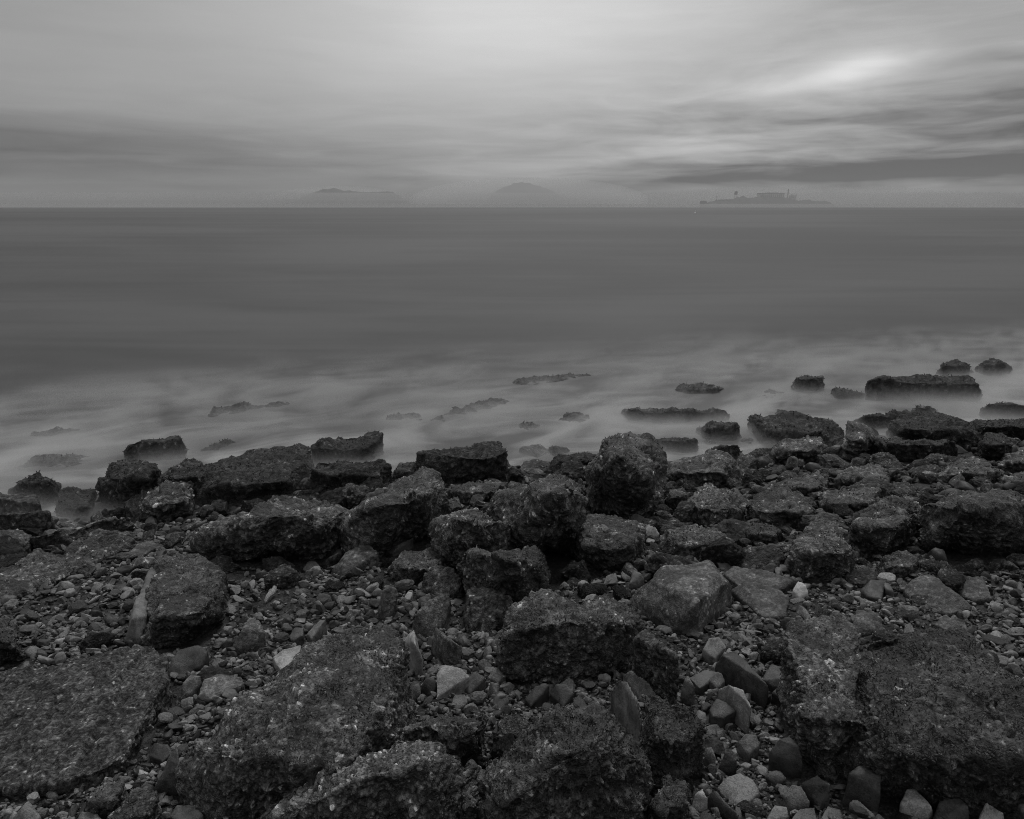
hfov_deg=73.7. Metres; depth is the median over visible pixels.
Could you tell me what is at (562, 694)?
stone
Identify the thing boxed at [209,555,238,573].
rock
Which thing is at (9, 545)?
rock
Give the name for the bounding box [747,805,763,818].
rock
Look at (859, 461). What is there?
rock
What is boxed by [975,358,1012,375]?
sea rock
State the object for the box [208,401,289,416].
sea rock
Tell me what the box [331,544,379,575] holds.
rock
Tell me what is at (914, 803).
stone
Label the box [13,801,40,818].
stone
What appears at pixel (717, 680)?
stone
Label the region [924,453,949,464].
rock
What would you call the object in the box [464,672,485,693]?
stone
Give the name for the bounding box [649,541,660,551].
rock
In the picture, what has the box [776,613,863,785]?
boulder
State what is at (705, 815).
stone
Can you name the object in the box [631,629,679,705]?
rock
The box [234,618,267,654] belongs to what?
rock
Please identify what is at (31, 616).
stone
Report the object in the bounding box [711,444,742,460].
sea rock
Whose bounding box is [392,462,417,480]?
rock
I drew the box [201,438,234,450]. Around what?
sea rock
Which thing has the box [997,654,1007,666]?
stone
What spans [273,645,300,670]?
stone
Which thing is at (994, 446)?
boulder
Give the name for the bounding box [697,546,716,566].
rock
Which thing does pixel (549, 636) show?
boulder
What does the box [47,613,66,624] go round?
stone
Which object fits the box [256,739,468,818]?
boulder
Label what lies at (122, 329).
sea
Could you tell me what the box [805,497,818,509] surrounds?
rock
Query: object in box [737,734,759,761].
stone
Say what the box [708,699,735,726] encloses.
stone
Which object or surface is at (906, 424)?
rock
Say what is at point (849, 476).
rock
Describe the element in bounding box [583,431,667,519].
boulder
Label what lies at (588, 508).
rock
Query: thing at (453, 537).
boulder
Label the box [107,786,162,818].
rock
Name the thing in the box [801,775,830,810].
stone
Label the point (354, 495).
rock
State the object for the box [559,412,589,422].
sea rock
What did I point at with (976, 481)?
rock
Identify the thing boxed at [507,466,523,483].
rock
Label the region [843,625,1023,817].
boulder
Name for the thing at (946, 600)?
rock
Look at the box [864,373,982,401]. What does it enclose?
sea rock
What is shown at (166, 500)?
boulder
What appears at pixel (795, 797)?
stone
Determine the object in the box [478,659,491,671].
stone
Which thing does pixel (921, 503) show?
rock
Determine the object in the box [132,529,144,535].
stone
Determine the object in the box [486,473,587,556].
boulder
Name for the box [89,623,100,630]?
stone
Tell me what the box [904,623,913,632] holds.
stone
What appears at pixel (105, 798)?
rock
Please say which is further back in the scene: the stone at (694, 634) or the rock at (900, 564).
the rock at (900, 564)
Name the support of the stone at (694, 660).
on the ground
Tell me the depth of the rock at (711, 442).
9.03 m
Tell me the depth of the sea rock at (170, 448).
8.36 m
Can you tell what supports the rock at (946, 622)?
on the ground
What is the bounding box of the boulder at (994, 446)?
[977,431,1012,460]
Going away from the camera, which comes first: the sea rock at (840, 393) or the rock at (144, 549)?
the rock at (144, 549)
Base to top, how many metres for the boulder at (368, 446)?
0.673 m
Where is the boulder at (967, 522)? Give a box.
[914,489,1023,556]
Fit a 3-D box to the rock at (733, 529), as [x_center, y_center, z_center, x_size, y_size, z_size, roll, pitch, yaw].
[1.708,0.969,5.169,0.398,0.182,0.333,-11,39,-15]
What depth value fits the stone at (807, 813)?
2.17 m
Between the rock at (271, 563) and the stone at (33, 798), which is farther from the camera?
the rock at (271, 563)
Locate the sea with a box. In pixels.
[0,207,1023,523]
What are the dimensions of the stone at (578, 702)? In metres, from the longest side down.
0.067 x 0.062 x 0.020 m
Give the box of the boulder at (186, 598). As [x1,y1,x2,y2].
[140,552,228,649]
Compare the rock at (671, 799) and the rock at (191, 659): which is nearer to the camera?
the rock at (671, 799)
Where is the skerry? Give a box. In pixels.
[700,201,708,206]
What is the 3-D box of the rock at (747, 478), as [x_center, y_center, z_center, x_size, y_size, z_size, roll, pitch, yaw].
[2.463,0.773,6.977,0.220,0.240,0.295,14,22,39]
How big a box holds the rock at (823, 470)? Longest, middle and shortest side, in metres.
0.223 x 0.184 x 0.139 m
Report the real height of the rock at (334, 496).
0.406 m
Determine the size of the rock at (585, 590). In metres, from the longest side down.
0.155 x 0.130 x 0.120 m
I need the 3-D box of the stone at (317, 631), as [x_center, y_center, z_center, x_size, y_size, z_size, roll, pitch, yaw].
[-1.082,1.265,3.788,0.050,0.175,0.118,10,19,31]
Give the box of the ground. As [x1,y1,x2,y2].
[0,444,1023,818]
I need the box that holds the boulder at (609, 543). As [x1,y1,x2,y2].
[574,513,646,571]
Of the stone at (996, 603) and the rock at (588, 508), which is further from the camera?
the rock at (588, 508)
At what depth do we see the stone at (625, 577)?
4.42 m
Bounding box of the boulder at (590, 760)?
[476,700,654,818]
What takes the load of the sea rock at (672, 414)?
in the sea
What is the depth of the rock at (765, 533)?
5.04 m
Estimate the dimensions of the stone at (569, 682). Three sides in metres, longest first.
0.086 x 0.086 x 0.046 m
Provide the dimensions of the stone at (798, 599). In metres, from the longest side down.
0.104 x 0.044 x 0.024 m
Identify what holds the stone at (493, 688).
on the ground
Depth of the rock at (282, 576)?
4.53 m
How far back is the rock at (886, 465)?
7.21 m
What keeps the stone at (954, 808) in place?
on the ground
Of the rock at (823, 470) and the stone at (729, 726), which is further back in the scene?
the rock at (823, 470)
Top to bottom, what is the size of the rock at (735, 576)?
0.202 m
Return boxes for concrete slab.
[0,492,41,514]
[0,510,55,529]
[0,644,172,799]
[124,567,156,645]
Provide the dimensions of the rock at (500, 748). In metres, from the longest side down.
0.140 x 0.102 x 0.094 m
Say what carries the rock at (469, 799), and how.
on the ground
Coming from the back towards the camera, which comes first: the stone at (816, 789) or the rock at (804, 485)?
the rock at (804, 485)
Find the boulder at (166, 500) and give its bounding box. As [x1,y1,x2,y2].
[123,480,194,521]
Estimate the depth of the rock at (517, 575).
3.96 m
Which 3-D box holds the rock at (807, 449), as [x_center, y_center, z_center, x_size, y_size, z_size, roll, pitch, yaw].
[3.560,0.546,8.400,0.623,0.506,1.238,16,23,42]
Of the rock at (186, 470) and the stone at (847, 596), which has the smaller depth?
the stone at (847, 596)
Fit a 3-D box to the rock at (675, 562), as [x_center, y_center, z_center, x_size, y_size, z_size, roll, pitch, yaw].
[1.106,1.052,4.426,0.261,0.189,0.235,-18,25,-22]
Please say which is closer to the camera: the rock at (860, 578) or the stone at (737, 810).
the stone at (737, 810)
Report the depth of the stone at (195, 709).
2.98 m
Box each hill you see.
[284,188,409,206]
[479,182,571,206]
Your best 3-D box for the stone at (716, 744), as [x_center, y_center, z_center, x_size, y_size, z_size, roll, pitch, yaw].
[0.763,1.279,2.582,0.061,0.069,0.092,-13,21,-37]
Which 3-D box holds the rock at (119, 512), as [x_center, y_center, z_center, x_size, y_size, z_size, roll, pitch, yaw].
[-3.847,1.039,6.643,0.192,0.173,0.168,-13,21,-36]
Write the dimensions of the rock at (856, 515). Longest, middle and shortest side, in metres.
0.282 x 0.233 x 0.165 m
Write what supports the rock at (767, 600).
on the ground
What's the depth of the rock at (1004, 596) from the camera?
3.87 m
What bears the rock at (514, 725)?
on the ground
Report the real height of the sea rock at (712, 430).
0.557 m
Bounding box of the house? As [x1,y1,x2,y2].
[789,194,796,200]
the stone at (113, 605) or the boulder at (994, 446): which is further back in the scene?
the boulder at (994, 446)
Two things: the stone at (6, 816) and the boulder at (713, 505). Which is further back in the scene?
the boulder at (713, 505)
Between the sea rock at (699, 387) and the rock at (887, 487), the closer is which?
the rock at (887, 487)
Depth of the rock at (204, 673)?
3.32 m
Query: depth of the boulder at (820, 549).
4.27 m
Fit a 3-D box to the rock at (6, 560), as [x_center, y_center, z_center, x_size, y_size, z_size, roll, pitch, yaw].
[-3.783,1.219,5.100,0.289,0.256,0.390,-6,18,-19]
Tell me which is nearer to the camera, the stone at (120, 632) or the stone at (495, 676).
the stone at (495, 676)
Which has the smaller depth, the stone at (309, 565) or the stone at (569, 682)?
the stone at (569, 682)
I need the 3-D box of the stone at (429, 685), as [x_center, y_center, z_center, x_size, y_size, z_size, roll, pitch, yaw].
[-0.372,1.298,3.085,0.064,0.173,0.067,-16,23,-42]
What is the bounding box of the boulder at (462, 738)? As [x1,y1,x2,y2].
[399,713,488,769]
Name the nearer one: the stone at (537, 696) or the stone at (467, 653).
the stone at (537, 696)
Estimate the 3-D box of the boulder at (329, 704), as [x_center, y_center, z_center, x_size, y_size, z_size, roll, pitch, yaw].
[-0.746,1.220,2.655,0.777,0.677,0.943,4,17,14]
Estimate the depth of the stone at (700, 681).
3.05 m
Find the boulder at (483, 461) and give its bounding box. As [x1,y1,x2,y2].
[415,441,508,485]
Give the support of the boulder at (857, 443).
on the ground
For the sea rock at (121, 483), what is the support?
in the sea
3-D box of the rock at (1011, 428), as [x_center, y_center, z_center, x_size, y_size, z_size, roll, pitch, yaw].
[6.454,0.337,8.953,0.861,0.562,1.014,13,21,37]
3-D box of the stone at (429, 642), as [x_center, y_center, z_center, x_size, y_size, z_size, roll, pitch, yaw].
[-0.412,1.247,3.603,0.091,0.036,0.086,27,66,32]
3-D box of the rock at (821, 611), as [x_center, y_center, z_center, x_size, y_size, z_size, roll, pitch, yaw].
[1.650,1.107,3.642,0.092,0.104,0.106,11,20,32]
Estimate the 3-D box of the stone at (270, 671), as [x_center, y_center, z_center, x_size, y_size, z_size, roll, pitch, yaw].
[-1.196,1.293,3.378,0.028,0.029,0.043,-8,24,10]
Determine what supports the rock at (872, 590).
on the ground
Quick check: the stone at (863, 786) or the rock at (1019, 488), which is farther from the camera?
the rock at (1019, 488)
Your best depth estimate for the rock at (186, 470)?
7.04 m
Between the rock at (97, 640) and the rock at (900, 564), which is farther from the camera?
the rock at (900, 564)
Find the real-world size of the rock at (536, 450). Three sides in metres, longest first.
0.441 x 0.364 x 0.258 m
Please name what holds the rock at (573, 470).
on the ground
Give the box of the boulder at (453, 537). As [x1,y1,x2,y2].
[425,508,516,570]
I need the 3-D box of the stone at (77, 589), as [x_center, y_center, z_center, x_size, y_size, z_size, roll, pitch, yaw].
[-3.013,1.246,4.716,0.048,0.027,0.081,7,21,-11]
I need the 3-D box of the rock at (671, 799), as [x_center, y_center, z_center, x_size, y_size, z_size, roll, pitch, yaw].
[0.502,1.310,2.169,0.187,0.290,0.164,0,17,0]
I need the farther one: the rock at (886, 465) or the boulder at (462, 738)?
the rock at (886, 465)
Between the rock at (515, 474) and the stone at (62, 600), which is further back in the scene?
the rock at (515, 474)
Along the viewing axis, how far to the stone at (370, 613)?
3.96 m
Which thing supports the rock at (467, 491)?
on the ground
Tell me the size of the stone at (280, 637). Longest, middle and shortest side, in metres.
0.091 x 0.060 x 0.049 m
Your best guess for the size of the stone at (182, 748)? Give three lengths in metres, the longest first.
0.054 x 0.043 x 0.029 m
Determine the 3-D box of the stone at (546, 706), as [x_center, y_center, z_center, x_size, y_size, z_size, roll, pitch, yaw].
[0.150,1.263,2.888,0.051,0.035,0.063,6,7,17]
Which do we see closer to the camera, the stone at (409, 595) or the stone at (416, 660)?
the stone at (416, 660)
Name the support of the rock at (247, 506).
on the ground
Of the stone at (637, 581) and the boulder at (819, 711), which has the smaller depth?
the boulder at (819, 711)
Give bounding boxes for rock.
[0,529,32,553]
[0,530,135,602]
[0,534,27,554]
[0,552,26,566]
[0,613,25,665]
[7,470,61,504]
[18,659,35,666]
[19,453,88,467]
[19,526,46,535]
[29,516,134,548]
[30,426,79,435]
[54,486,97,517]
[80,632,119,653]
[83,775,127,818]
[95,459,163,507]
[105,507,125,518]
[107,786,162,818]
[122,435,188,460]
[129,541,156,559]
[131,570,148,580]
[154,746,178,795]
[162,457,205,497]
[169,645,208,678]
[197,666,232,682]
[200,674,244,703]
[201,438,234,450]
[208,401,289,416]
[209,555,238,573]
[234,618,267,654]
[240,498,263,512]
[262,556,297,571]
[263,564,302,588]
[267,495,301,502]
[275,479,300,493]
[300,572,311,582]
[310,459,393,490]
[318,487,347,508]
[324,579,343,591]
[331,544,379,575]
[342,483,369,509]
[353,583,369,591]
[359,477,384,491]
[364,487,386,498]
[370,575,383,588]
[378,584,397,620]
[384,558,389,567]
[386,412,422,420]
[386,547,447,584]
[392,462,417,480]
[412,594,450,636]
[421,565,462,598]
[431,397,508,421]
[431,627,461,665]
[449,480,506,503]
[449,496,461,512]
[457,545,550,602]
[457,759,481,818]
[463,587,512,632]
[490,733,515,760]
[492,714,529,741]
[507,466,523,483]
[512,372,590,384]
[519,421,539,429]
[519,444,548,457]
[520,459,550,470]
[532,467,545,477]
[546,451,596,473]
[548,445,569,456]
[558,460,587,485]
[558,559,590,582]
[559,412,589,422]
[566,477,586,495]
[566,577,579,587]
[577,582,597,598]
[585,502,590,512]
[595,583,606,595]
[608,679,641,740]
[612,584,631,600]
[621,406,729,422]
[623,671,655,702]
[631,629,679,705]
[642,518,655,526]
[643,772,690,818]
[644,552,692,575]
[649,516,668,535]
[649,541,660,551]
[656,437,698,452]
[658,523,730,558]
[659,523,678,534]
[663,484,674,498]
[665,487,687,511]
[666,449,741,487]
[670,559,682,564]
[672,501,694,523]
[674,477,700,492]
[675,381,723,393]
[696,420,741,440]
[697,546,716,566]
[700,536,746,565]
[706,440,716,443]
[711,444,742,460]
[711,519,750,541]
[723,566,793,593]
[731,582,789,618]
[734,800,763,814]
[736,453,759,468]
[737,545,784,572]
[740,438,753,443]
[742,473,762,488]
[743,467,755,474]
[743,520,782,545]
[747,410,844,446]
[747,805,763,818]
[749,450,774,462]
[753,448,771,457]
[754,469,771,479]
[759,639,781,663]
[763,389,783,397]
[770,434,827,463]
[775,409,787,414]
[776,471,797,481]
[784,470,828,495]
[790,375,824,391]
[792,511,848,530]
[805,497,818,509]
[813,607,830,617]
[817,453,847,467]
[818,484,881,513]
[819,468,830,472]
[831,387,865,398]
[833,464,889,489]
[833,504,854,518]
[840,464,861,469]
[844,420,878,440]
[844,569,877,587]
[846,476,894,497]
[850,510,862,523]
[851,457,865,465]
[852,409,900,427]
[853,609,882,636]
[854,551,859,563]
[859,453,870,464]
[860,580,886,601]
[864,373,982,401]
[869,452,904,468]
[870,436,957,462]
[870,629,895,640]
[876,550,918,578]
[879,462,897,469]
[886,409,979,450]
[892,482,918,497]
[903,574,971,617]
[908,464,940,479]
[910,594,931,606]
[911,405,937,412]
[914,499,924,507]
[919,492,946,503]
[919,559,944,576]
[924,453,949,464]
[933,615,966,630]
[935,456,1000,483]
[936,359,973,375]
[939,567,962,577]
[939,574,965,593]
[940,560,951,568]
[946,455,961,461]
[954,564,975,575]
[958,576,991,603]
[963,571,980,576]
[967,476,992,487]
[970,418,1023,440]
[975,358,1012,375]
[979,401,1023,419]
[988,586,993,594]
[997,448,1023,473]
[997,471,1023,483]
[998,616,1020,626]
[1000,594,1008,599]
[1010,481,1023,494]
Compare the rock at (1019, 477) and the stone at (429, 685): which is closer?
the stone at (429, 685)
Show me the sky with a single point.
(104, 103)
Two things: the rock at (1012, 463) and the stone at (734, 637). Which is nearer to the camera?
the stone at (734, 637)
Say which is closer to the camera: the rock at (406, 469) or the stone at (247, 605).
the stone at (247, 605)
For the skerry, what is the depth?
2284.60 m
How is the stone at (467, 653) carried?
on the ground
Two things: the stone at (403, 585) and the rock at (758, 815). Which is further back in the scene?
the stone at (403, 585)
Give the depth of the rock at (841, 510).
5.53 m
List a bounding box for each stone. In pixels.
[2,813,11,818]
[3,599,18,610]
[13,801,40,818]
[24,611,39,620]
[27,791,39,804]
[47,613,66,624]
[57,597,66,603]
[69,600,88,614]
[74,586,80,592]
[78,811,100,818]
[89,595,100,602]
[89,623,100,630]
[91,583,103,592]
[107,602,119,608]
[111,629,124,636]
[122,599,134,611]
[129,578,143,585]
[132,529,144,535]
[149,743,171,765]
[157,708,177,722]
[158,712,173,722]
[169,706,185,715]
[170,805,203,818]
[176,674,186,680]
[178,744,187,755]
[182,675,201,697]
[189,704,204,713]
[212,658,225,667]
[218,707,226,719]
[224,605,236,614]
[230,585,240,594]
[239,601,252,610]
[242,666,253,672]
[262,646,273,652]
[264,586,276,603]
[267,667,273,674]
[272,632,289,642]
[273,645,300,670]
[279,614,290,618]
[288,627,304,645]
[302,561,320,572]
[307,619,326,642]
[316,593,331,604]
[336,595,345,603]
[339,623,347,629]
[345,611,356,618]
[352,589,364,599]
[364,609,377,622]
[366,582,378,592]
[387,538,413,556]
[394,579,413,591]
[404,592,412,600]
[404,630,422,675]
[410,684,420,701]
[420,677,436,695]
[422,695,432,706]
[423,652,432,659]
[427,637,431,645]
[428,664,438,673]
[436,665,468,700]
[450,694,467,708]
[455,633,466,645]
[461,649,474,658]
[463,702,477,714]
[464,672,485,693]
[471,691,487,704]
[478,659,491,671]
[487,682,498,699]
[488,667,505,685]
[493,691,508,707]
[524,685,548,708]
[542,702,553,710]
[550,684,573,706]
[560,678,575,693]
[573,697,586,708]
[603,573,616,587]
[621,571,630,580]
[629,570,643,589]
[645,525,658,537]
[678,676,685,683]
[680,676,694,704]
[686,629,701,640]
[690,657,697,664]
[690,670,715,695]
[692,789,707,811]
[699,811,713,818]
[701,702,710,711]
[702,637,725,663]
[703,746,715,769]
[704,737,724,756]
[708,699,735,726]
[708,791,738,818]
[709,672,724,688]
[715,651,768,708]
[717,773,759,803]
[718,684,750,733]
[718,751,736,775]
[725,723,733,730]
[731,633,739,640]
[735,806,741,818]
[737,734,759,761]
[741,648,751,656]
[753,715,761,725]
[763,624,774,634]
[763,664,780,691]
[767,805,788,818]
[768,737,802,778]
[771,689,780,705]
[778,785,788,797]
[781,785,809,810]
[790,597,804,602]
[792,581,807,598]
[792,808,816,818]
[798,605,810,618]
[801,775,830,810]
[821,806,842,818]
[828,813,841,818]
[842,593,853,603]
[842,765,880,813]
[849,800,874,818]
[849,805,868,818]
[878,572,895,583]
[897,605,918,618]
[899,789,932,818]
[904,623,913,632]
[933,798,968,818]
[979,803,1003,818]
[981,634,1007,644]
[990,601,1003,607]
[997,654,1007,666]
[1008,608,1017,615]
[1018,803,1023,818]
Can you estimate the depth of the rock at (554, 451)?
8.66 m
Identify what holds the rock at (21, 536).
on the ground
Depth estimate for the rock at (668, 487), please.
6.57 m
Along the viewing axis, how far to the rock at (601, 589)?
4.14 m
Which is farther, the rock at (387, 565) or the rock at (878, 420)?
the rock at (878, 420)
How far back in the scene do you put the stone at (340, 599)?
4.28 m
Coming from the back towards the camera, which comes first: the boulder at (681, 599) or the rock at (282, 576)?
the rock at (282, 576)
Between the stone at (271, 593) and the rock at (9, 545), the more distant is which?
the rock at (9, 545)
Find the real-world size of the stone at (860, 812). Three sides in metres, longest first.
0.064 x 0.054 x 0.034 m
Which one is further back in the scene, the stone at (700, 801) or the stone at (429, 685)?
the stone at (429, 685)
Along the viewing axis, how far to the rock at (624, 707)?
2.62 m
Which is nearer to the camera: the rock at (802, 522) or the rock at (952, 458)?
the rock at (802, 522)
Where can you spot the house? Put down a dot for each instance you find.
(792, 197)
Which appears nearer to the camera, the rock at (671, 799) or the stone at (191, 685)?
the rock at (671, 799)
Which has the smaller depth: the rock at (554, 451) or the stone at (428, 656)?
the stone at (428, 656)
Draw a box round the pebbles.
[0,435,1023,818]
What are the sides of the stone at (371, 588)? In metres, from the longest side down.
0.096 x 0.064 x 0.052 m
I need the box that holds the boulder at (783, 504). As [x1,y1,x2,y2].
[745,484,815,527]
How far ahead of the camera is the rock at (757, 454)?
8.02 m
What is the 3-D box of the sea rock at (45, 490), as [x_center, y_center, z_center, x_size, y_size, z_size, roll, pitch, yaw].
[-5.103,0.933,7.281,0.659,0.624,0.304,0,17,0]
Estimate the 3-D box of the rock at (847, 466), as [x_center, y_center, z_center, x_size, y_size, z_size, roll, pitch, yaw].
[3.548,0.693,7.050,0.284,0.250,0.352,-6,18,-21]
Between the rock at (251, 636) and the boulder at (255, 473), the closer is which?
the rock at (251, 636)
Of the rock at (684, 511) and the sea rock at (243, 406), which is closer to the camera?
the rock at (684, 511)
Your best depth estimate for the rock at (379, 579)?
4.50 m
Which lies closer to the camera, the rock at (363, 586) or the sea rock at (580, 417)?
the rock at (363, 586)
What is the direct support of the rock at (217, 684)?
on the ground
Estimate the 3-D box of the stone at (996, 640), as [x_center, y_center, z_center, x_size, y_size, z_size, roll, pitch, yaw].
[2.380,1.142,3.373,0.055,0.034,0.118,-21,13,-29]
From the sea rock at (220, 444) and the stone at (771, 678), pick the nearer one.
the stone at (771, 678)
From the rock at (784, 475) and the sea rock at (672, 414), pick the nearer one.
the rock at (784, 475)
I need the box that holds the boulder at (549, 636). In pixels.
[496,588,647,683]
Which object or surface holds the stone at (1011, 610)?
on the ground
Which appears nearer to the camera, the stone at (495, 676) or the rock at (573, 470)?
the stone at (495, 676)
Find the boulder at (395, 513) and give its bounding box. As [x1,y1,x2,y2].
[336,466,452,557]
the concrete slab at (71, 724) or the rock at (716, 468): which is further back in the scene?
the rock at (716, 468)
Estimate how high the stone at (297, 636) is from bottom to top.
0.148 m
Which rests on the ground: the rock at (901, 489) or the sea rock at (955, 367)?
the rock at (901, 489)
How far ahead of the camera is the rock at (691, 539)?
4.78 m
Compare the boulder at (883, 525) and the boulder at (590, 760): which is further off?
the boulder at (883, 525)
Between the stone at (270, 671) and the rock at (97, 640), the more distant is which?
the rock at (97, 640)
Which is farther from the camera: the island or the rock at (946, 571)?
the island
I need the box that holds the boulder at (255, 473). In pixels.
[193,443,313,504]
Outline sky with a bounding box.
[0,0,1023,206]
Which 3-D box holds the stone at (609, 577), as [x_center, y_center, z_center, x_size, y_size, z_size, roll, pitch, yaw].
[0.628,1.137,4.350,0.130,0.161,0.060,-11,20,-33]
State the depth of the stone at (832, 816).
2.15 m
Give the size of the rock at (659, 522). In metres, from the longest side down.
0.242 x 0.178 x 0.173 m
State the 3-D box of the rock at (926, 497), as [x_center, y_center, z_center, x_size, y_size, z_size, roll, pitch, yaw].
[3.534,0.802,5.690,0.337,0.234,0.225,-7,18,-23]
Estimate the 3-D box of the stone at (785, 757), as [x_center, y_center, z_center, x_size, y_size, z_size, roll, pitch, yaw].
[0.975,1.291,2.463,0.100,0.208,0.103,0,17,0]
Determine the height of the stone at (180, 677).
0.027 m
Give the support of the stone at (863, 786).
on the ground
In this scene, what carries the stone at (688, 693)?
on the ground
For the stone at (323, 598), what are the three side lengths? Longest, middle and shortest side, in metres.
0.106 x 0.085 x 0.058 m
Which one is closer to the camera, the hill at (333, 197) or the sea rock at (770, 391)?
the sea rock at (770, 391)
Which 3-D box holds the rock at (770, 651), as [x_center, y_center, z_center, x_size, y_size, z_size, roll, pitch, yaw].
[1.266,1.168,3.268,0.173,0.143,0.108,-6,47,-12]
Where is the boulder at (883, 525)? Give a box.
[846,492,920,557]
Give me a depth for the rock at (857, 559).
4.47 m
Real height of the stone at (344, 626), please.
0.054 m
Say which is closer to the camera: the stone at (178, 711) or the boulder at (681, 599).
the stone at (178, 711)
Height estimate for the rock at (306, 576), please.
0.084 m
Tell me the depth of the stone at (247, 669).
3.37 m
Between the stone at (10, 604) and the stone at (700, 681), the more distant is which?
the stone at (10, 604)
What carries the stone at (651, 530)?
on the ground
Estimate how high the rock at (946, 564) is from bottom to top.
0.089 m
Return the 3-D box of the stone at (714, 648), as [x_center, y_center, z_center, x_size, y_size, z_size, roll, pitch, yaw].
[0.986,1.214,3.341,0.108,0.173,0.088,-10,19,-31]
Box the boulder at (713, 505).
[686,483,747,527]
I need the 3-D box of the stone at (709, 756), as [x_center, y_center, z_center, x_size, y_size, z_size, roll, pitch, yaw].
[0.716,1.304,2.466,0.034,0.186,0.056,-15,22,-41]
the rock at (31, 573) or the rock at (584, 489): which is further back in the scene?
the rock at (584, 489)
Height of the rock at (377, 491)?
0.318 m
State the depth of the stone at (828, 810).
2.17 m
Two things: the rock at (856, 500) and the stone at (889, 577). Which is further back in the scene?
the rock at (856, 500)
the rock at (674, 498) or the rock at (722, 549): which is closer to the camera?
the rock at (722, 549)
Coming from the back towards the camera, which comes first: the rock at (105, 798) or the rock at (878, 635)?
the rock at (878, 635)
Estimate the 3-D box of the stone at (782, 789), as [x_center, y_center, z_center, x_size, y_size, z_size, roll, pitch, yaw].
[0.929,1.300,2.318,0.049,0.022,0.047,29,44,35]
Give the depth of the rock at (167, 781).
2.47 m
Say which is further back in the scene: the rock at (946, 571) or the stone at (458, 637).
the rock at (946, 571)
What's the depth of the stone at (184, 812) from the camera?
2.32 m
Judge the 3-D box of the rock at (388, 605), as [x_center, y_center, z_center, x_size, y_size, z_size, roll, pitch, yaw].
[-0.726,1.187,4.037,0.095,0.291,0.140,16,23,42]
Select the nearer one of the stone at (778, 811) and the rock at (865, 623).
the stone at (778, 811)
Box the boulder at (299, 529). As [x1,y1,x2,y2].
[190,498,350,561]
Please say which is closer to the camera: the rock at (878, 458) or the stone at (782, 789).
the stone at (782, 789)
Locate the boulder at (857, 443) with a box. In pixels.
[839,428,872,461]
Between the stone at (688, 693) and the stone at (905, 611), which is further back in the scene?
the stone at (905, 611)
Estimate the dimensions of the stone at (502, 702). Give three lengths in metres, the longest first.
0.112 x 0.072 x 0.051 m
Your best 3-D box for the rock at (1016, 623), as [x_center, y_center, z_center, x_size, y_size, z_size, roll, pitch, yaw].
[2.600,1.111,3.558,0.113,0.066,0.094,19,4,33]
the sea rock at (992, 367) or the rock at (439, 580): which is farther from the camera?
the sea rock at (992, 367)
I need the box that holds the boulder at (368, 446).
[310,430,383,464]
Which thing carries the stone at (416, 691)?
on the ground
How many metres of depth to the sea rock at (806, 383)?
11.54 m
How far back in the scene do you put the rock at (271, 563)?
4.88 m
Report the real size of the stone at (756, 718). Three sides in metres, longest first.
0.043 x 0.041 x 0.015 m
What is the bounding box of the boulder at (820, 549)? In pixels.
[786,517,855,581]
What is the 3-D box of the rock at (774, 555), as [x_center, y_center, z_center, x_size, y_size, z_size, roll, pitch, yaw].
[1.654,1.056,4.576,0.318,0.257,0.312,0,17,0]
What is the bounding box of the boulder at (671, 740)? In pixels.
[638,694,706,796]
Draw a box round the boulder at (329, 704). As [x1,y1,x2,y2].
[174,625,418,818]
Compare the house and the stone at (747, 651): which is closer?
the stone at (747, 651)
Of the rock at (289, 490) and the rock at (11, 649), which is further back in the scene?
the rock at (289, 490)
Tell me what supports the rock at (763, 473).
on the ground
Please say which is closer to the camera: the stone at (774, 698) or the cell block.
the stone at (774, 698)
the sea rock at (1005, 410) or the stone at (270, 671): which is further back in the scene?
the sea rock at (1005, 410)
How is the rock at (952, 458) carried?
on the ground
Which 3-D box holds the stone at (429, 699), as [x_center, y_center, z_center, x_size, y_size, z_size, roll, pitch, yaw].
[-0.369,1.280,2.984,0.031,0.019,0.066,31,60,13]
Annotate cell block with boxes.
[757,193,784,197]
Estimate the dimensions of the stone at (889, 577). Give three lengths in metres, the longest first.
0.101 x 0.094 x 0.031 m
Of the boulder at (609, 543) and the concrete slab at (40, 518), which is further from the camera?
the concrete slab at (40, 518)
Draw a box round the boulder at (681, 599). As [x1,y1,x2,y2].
[632,560,731,634]
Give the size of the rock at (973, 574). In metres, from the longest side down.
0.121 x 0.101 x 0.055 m
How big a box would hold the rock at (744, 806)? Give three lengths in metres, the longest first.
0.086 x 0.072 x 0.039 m
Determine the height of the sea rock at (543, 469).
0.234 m
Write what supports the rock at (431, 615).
on the ground
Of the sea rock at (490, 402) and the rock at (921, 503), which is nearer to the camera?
the rock at (921, 503)
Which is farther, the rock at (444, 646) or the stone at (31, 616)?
the stone at (31, 616)
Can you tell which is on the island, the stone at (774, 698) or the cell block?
the cell block
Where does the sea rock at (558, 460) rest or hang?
in the sea
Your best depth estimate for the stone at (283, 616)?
4.01 m
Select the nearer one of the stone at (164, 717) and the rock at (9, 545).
the stone at (164, 717)
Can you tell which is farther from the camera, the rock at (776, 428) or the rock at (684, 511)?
the rock at (776, 428)
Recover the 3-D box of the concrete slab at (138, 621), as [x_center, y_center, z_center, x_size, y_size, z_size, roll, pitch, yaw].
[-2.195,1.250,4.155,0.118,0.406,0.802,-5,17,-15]
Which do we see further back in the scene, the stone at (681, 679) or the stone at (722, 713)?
the stone at (681, 679)
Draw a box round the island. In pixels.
[708,196,836,206]
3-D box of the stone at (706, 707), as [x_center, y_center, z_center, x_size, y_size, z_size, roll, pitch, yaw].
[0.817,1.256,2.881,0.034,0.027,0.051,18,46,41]
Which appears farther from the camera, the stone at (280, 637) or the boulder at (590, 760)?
the stone at (280, 637)
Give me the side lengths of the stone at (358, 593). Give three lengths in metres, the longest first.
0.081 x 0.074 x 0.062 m

